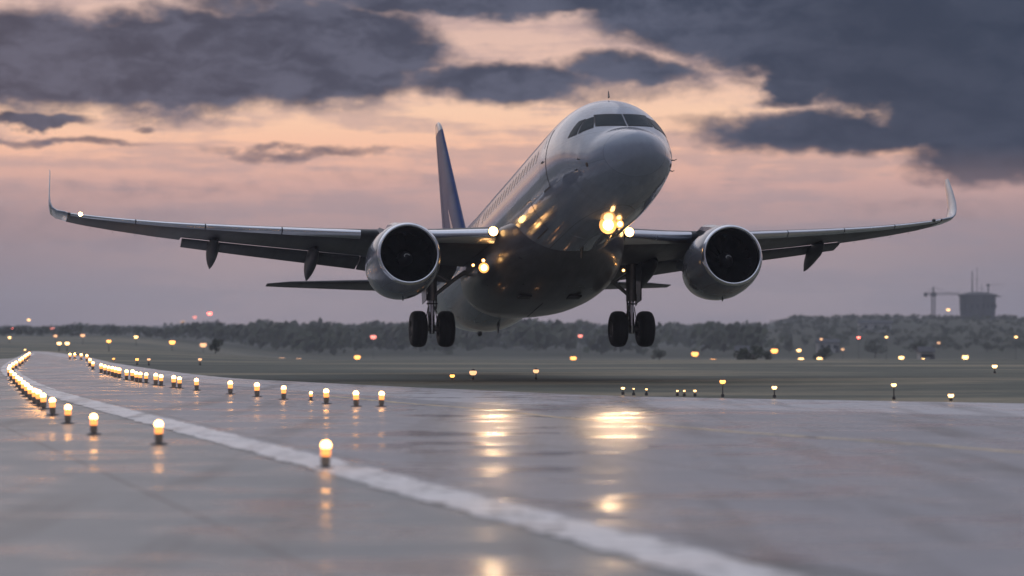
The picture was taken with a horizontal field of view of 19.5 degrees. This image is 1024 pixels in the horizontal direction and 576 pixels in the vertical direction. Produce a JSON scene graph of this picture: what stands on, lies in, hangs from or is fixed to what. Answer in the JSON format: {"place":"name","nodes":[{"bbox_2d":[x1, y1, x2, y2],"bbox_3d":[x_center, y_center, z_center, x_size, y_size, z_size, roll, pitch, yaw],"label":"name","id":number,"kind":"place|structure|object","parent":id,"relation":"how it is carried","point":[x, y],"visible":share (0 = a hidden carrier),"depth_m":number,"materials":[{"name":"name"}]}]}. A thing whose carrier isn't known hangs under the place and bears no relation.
{"place":"outdoors","nodes":[
{"label":"outdoors","id":0,"kind":"place"},
{"bbox_2d":[14,376,18,386],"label":"runway edge light","id":1,"kind":"object","parent":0,"point":[16,380],"visible":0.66,"depth_m":94.57,"materials":[{"name":"orange glass"}]},
{"bbox_2d":[16,377,21,390],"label":"runway edge light","id":2,"kind":"object","parent":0,"point":[19,383],"visible":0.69,"depth_m":89.42,"materials":[{"name":"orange glass"}]},
{"bbox_2d":[19,381,25,393],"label":"runway edge light","id":3,"kind":"object","parent":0,"point":[22,386],"visible":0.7,"depth_m":83.95,"materials":[{"name":"orange glass"}]},
{"bbox_2d":[21,383,28,396],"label":"runway edge light","id":4,"kind":"object","parent":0,"point":[26,385],"visible":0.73,"depth_m":80.65,"materials":[{"name":"orange glass"}]},
{"bbox_2d":[26,386,32,399],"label":"runway edge light","id":5,"kind":"object","parent":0,"point":[30,388],"visible":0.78,"depth_m":76.88,"materials":[{"name":"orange glass"}]},
{"bbox_2d":[30,388,36,403],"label":"runway edge light","id":6,"kind":"object","parent":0,"point":[34,390],"visible":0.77,"depth_m":73.44,"materials":[{"name":"orange glass"}]},
{"bbox_2d":[33,390,41,405],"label":"runway edge light","id":7,"kind":"object","parent":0,"point":[38,397],"visible":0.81,"depth_m":70.90,"materials":[{"name":"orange glass"}]},
{"bbox_2d":[39,393,48,408],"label":"runway edge light","id":8,"kind":"object","parent":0,"point":[43,400],"visible":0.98,"depth_m":67.99,"materials":[{"name":"orange glass"}]},
{"bbox_2d":[47,398,58,414],"bbox_3d":[-9.743,2.508,63.327,0.274,0.370,0.274,-2,-1,-18],"label":"runway edge light","id":9,"kind":"object","parent":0,"point":[52,406],"visible":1,"depth_m":63.27,"materials":[{"name":"orange glass"}]},
{"bbox_2d":[61,405,74,423],"bbox_3d":[-8.562,2.429,57.574,0.270,0.364,0.269,3,-3,-43],"label":"runway edge light","id":10,"kind":"object","parent":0,"point":[67,417],"visible":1,"depth_m":57.52,"materials":[{"name":"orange glass"}]},
{"bbox_2d":[86,414,100,434],"bbox_3d":[-7.207,2.344,51.458,0.266,0.359,0.266,0,-3,-24],"label":"runway edge light","id":11,"kind":"object","parent":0,"point":[93,424],"visible":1,"depth_m":51.41,"materials":[{"name":"orange glass"}]},
{"bbox_2d":[103,365,106,373],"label":"runway edge light","id":12,"kind":"object","parent":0,"point":[104,370],"visible":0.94,"depth_m":122.82,"materials":[{"name":"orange glass"}]},
{"bbox_2d":[114,367,117,376],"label":"runway edge light","id":13,"kind":"object","parent":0,"point":[115,371],"visible":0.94,"depth_m":114.29,"materials":[{"name":"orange glass"}]},
{"bbox_2d":[116,368,122,377],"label":"runway edge light","id":14,"kind":"object","parent":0,"point":[119,372],"visible":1,"depth_m":112.71,"materials":[{"name":"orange glass"}]},
{"bbox_2d":[123,370,128,379],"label":"runway edge light","id":15,"kind":"object","parent":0,"point":[126,374],"visible":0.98,"depth_m":108.27,"materials":[{"name":"orange glass"}]},
{"bbox_2d":[128,370,134,380],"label":"runway edge light","id":16,"kind":"object","parent":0,"point":[132,375],"visible":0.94,"depth_m":106.86,"materials":[{"name":"orange glass"}]},
{"bbox_2d":[133,372,138,381],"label":"runway edge light","id":17,"kind":"object","parent":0,"point":[136,376],"visible":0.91,"depth_m":104.15,"materials":[{"name":"orange glass"}]},
{"bbox_2d":[136,372,143,382],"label":"runway edge light","id":18,"kind":"object","parent":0,"point":[140,377],"visible":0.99,"depth_m":102.86,"materials":[{"name":"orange glass"}]},
{"bbox_2d":[144,373,148,382],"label":"runway edge light","id":19,"kind":"object","parent":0,"point":[145,377],"visible":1,"depth_m":101.59,"materials":[{"name":"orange glass"}]},
{"bbox_2d":[152,373,158,384],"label":"runway edge light","id":20,"kind":"object","parent":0,"point":[155,378],"visible":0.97,"depth_m":97.95,"materials":[{"name":"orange glass"}]},
{"bbox_2d":[150,420,167,444],"bbox_3d":[-5.563,2.273,47.042,0.277,0.374,0.278,0,-1,-20],"label":"runway edge light","id":21,"kind":"object","parent":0,"point":[158,432],"visible":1,"depth_m":46.98,"materials":[{"name":"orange glass"}]},
{"bbox_2d":[157,375,164,385],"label":"runway edge light","id":22,"kind":"object","parent":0,"point":[160,380],"visible":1,"depth_m":96.79,"materials":[{"name":"orange glass"}]},
{"bbox_2d":[169,375,177,387],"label":"runway edge light","id":23,"kind":"object","parent":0,"point":[173,382],"visible":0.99,"depth_m":93.50,"materials":[{"name":"orange glass"}]},
{"bbox_2d":[177,377,181,387],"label":"runway edge light","id":24,"kind":"object","parent":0,"point":[179,381],"visible":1,"depth_m":92.45,"materials":[{"name":"orange glass"}]},
{"bbox_2d":[194,378,199,389],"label":"runway edge light","id":25,"kind":"object","parent":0,"point":[196,383],"visible":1,"depth_m":89.43,"materials":[{"name":"orange glass"}]},
{"bbox_2d":[226,381,234,393],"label":"runway edge light","id":26,"kind":"object","parent":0,"point":[230,387],"visible":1,"depth_m":83.95,"materials":[{"name":"orange glass"}]},
{"bbox_2d":[252,383,261,396],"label":"runway edge light","id":27,"kind":"object","parent":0,"point":[257,390],"visible":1,"depth_m":80.65,"materials":[{"name":"orange glass"}]},
{"bbox_2d":[279,386,287,399],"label":"runway edge light","id":28,"kind":"object","parent":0,"point":[283,392],"visible":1,"depth_m":77.61,"materials":[{"name":"orange glass"}]},
{"bbox_2d":[321,389,331,403],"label":"runway edge light","id":29,"kind":"object","parent":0,"point":[326,396],"visible":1,"depth_m":72.80,"materials":[{"name":"orange glass"}]},
{"bbox_2d":[350,391,361,406],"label":"runway edge light","id":30,"kind":"object","parent":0,"point":[355,398],"visible":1,"depth_m":70.31,"materials":[{"name":"orange glass"}]},
{"bbox_2d":[376,391,386,406],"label":"runway edge light","id":31,"kind":"object","parent":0,"point":[381,398],"visible":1,"depth_m":70.31,"materials":[{"name":"orange glass"}]},
{"bbox_2d":[0,352,859,575],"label":"shoulder","id":32,"kind":"object","parent":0,"point":[119,496],"visible":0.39,"depth_m":28.23},
{"bbox_2d":[7,370,12,380],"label":"runway edge light","id":33,"kind":"object","parent":32,"relation":"on","point":[10,374],"visible":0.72,"depth_m":106.85,"materials":[{"name":"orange glass"}]},
{"bbox_2d":[10,373,15,383],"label":"runway edge light","id":34,"kind":"object","parent":32,"relation":"on","point":[13,377],"visible":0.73,"depth_m":100.34,"materials":[{"name":"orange glass"}]},
{"bbox_2d":[315,441,334,467],"bbox_3d":[-2.422,2.164,38.834,0.265,0.358,0.265,3,-2,-44],"label":"runway edge light","id":35,"kind":"object","parent":32,"relation":"on","point":[325,453],"visible":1,"depth_m":38.78,"materials":[{"name":"orange glass"}]},
{"bbox_2d":[469,369,476,379],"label":"ground light","id":36,"kind":"object","parent":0,"point":[473,373],"visible":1,"depth_m":109.88,"materials":[{"name":"yellow"}]},
{"bbox_2d":[48,91,956,346],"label":"passenger jet","id":37,"kind":"object","parent":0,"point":[547,231],"visible":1,"depth_m":104.38,"materials":[{"name":"white paint"}]},
{"bbox_2d":[0,318,1023,575],"bbox_3d":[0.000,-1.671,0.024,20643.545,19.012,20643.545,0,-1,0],"label":"ground","id":38,"kind":"structure","parent":0,"point":[848,374],"depth_m":150.22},
{"bbox_2d":[209,338,222,353],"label":"tree","id":39,"kind":"object","parent":38,"relation":"on","point":[215,343],"visible":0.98,"depth_m":419.77,"materials":[{"name":"green plant"}]},
{"bbox_2d":[0,313,1023,354],"bbox_3d":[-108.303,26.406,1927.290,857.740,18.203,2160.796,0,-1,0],"label":"woods","id":40,"kind":"object","parent":38,"relation":"on","point":[319,335],"visible":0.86,"depth_m":965.12,"materials":[{"name":"green plant"}]},
{"bbox_2d":[651,348,665,359],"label":"tree","id":41,"kind":"object","parent":38,"relation":"on","point":[658,353],"visible":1,"depth_m":599.83,"materials":[{"name":"green plant"}]},
{"bbox_2d":[733,351,748,359],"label":"tree","id":42,"kind":"object","parent":38,"relation":"on","point":[741,356],"visible":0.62,"depth_m":439.53,"materials":[{"name":"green plant"}]},
{"bbox_2d":[733,346,750,359],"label":"building","id":43,"kind":"structure","parent":38,"relation":"on","point":[736,348],"depth_m":618.66,"materials":[{"name":"grey concrete"}]},
{"bbox_2d":[739,345,765,359],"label":"tree","id":44,"kind":"object","parent":38,"relation":"on","point":[749,355],"visible":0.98,"depth_m":430.26,"materials":[{"name":"green plant"}]},
{"bbox_2d":[757,351,771,359],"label":"tree","id":45,"kind":"object","parent":38,"relation":"on","point":[767,355],"visible":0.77,"depth_m":449.76,"materials":[{"name":"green plant"}]},
{"bbox_2d":[771,347,777,359],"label":"street lamp","id":46,"kind":"object","parent":38,"relation":"on","point":[774,350],"visible":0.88,"depth_m":516.15,"materials":[{"name":"yellow"}]},
{"bbox_2d":[782,341,793,352],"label":"tree","id":47,"kind":"object","parent":38,"relation":"on","point":[788,344],"visible":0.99,"depth_m":899.45,"materials":[{"name":"green plant"}]},
{"bbox_2d":[813,346,831,358],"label":"tree","id":48,"kind":"object","parent":38,"relation":"on","point":[826,350],"visible":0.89,"depth_m":559.42,"materials":[{"name":"green plant"}]},
{"bbox_2d":[815,339,840,352],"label":"building","id":49,"kind":"structure","parent":38,"relation":"on","point":[833,345],"depth_m":896.85,"materials":[{"name":"grey concrete"}]},
{"bbox_2d":[857,320,892,331],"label":"building","id":50,"kind":"structure","parent":38,"relation":"on","point":[869,325],"depth_m":1146.92,"materials":[{"name":"grey concrete"}]},
{"bbox_2d":[863,341,887,357],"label":"tree","id":51,"kind":"object","parent":38,"relation":"on","point":[871,348],"visible":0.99,"depth_m":798.57,"materials":[{"name":"green plant"}]},
{"bbox_2d":[908,342,925,351],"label":"tree","id":52,"kind":"object","parent":38,"relation":"on","point":[915,346],"visible":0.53,"depth_m":759.53,"materials":[{"name":"green plant"}]},
{"bbox_2d":[915,347,935,358],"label":"building","id":53,"kind":"structure","parent":38,"relation":"on","point":[925,352],"depth_m":636.87,"materials":[{"name":"grey concrete"}]},
{"bbox_2d":[924,287,954,318],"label":"tower crane","id":54,"kind":"object","parent":38,"relation":"on","point":[933,293],"visible":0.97,"depth_m":1470.10,"materials":[{"name":"metal"}]},
{"bbox_2d":[957,271,1000,318],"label":"round tower","id":55,"kind":"structure","parent":38,"relation":"on","point":[978,303],"depth_m":1492.65,"materials":[{"name":"concrete"}]},
{"bbox_2d":[980,341,999,351],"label":"tree","id":56,"kind":"object","parent":38,"relation":"on","point":[986,345],"visible":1,"depth_m":897.82,"materials":[{"name":"green plant"}]},
{"bbox_2d":[0,0,1023,327],"label":"sky","id":57,"kind":"structure","parent":0,"point":[772,114],"materials":[{"name":"purple"}]},
{"bbox_2d":[17,352,1023,575],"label":"runway","id":58,"kind":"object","parent":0,"point":[868,508],"visible":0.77,"depth_m":40.51,"materials":[{"name":"grey asphalt"}]},
{"bbox_2d":[0,353,806,575],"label":"edge line","id":59,"kind":"object","parent":58,"relation":"on","point":[668,555],"visible":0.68,"depth_m":30.12,"materials":[{"name":"white paint"}]},
{"bbox_2d":[320,395,1023,452],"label":"line","id":60,"kind":"object","parent":58,"relation":"on","point":[697,428],"visible":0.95,"depth_m":53.90,"materials":[{"name":"white paint"}]},
{"bbox_2d":[31,351,1023,415],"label":"shoulder","id":61,"kind":"object","parent":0,"point":[575,400],"visible":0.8,"depth_m":76.65},
{"bbox_2d":[720,379,725,396],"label":"ground light","id":62,"kind":"object","parent":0,"point":[722,381],"visible":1,"depth_m":80.84,"materials":[{"name":"yellow"}]},
{"bbox_2d":[772,385,776,397],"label":"ground light","id":63,"kind":"object","parent":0,"point":[774,387],"visible":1,"depth_m":80.02,"materials":[{"name":"white"}]},
{"bbox_2d":[891,382,895,399],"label":"ground light","id":64,"kind":"object","parent":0,"point":[893,386],"visible":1,"depth_m":77.86,"materials":[{"name":"white"}]},
{"bbox_2d":[948,393,953,400],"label":"ground light","id":65,"kind":"object","parent":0,"point":[950,395],"visible":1,"depth_m":76.45,"materials":[{"name":"white"}]}
]}

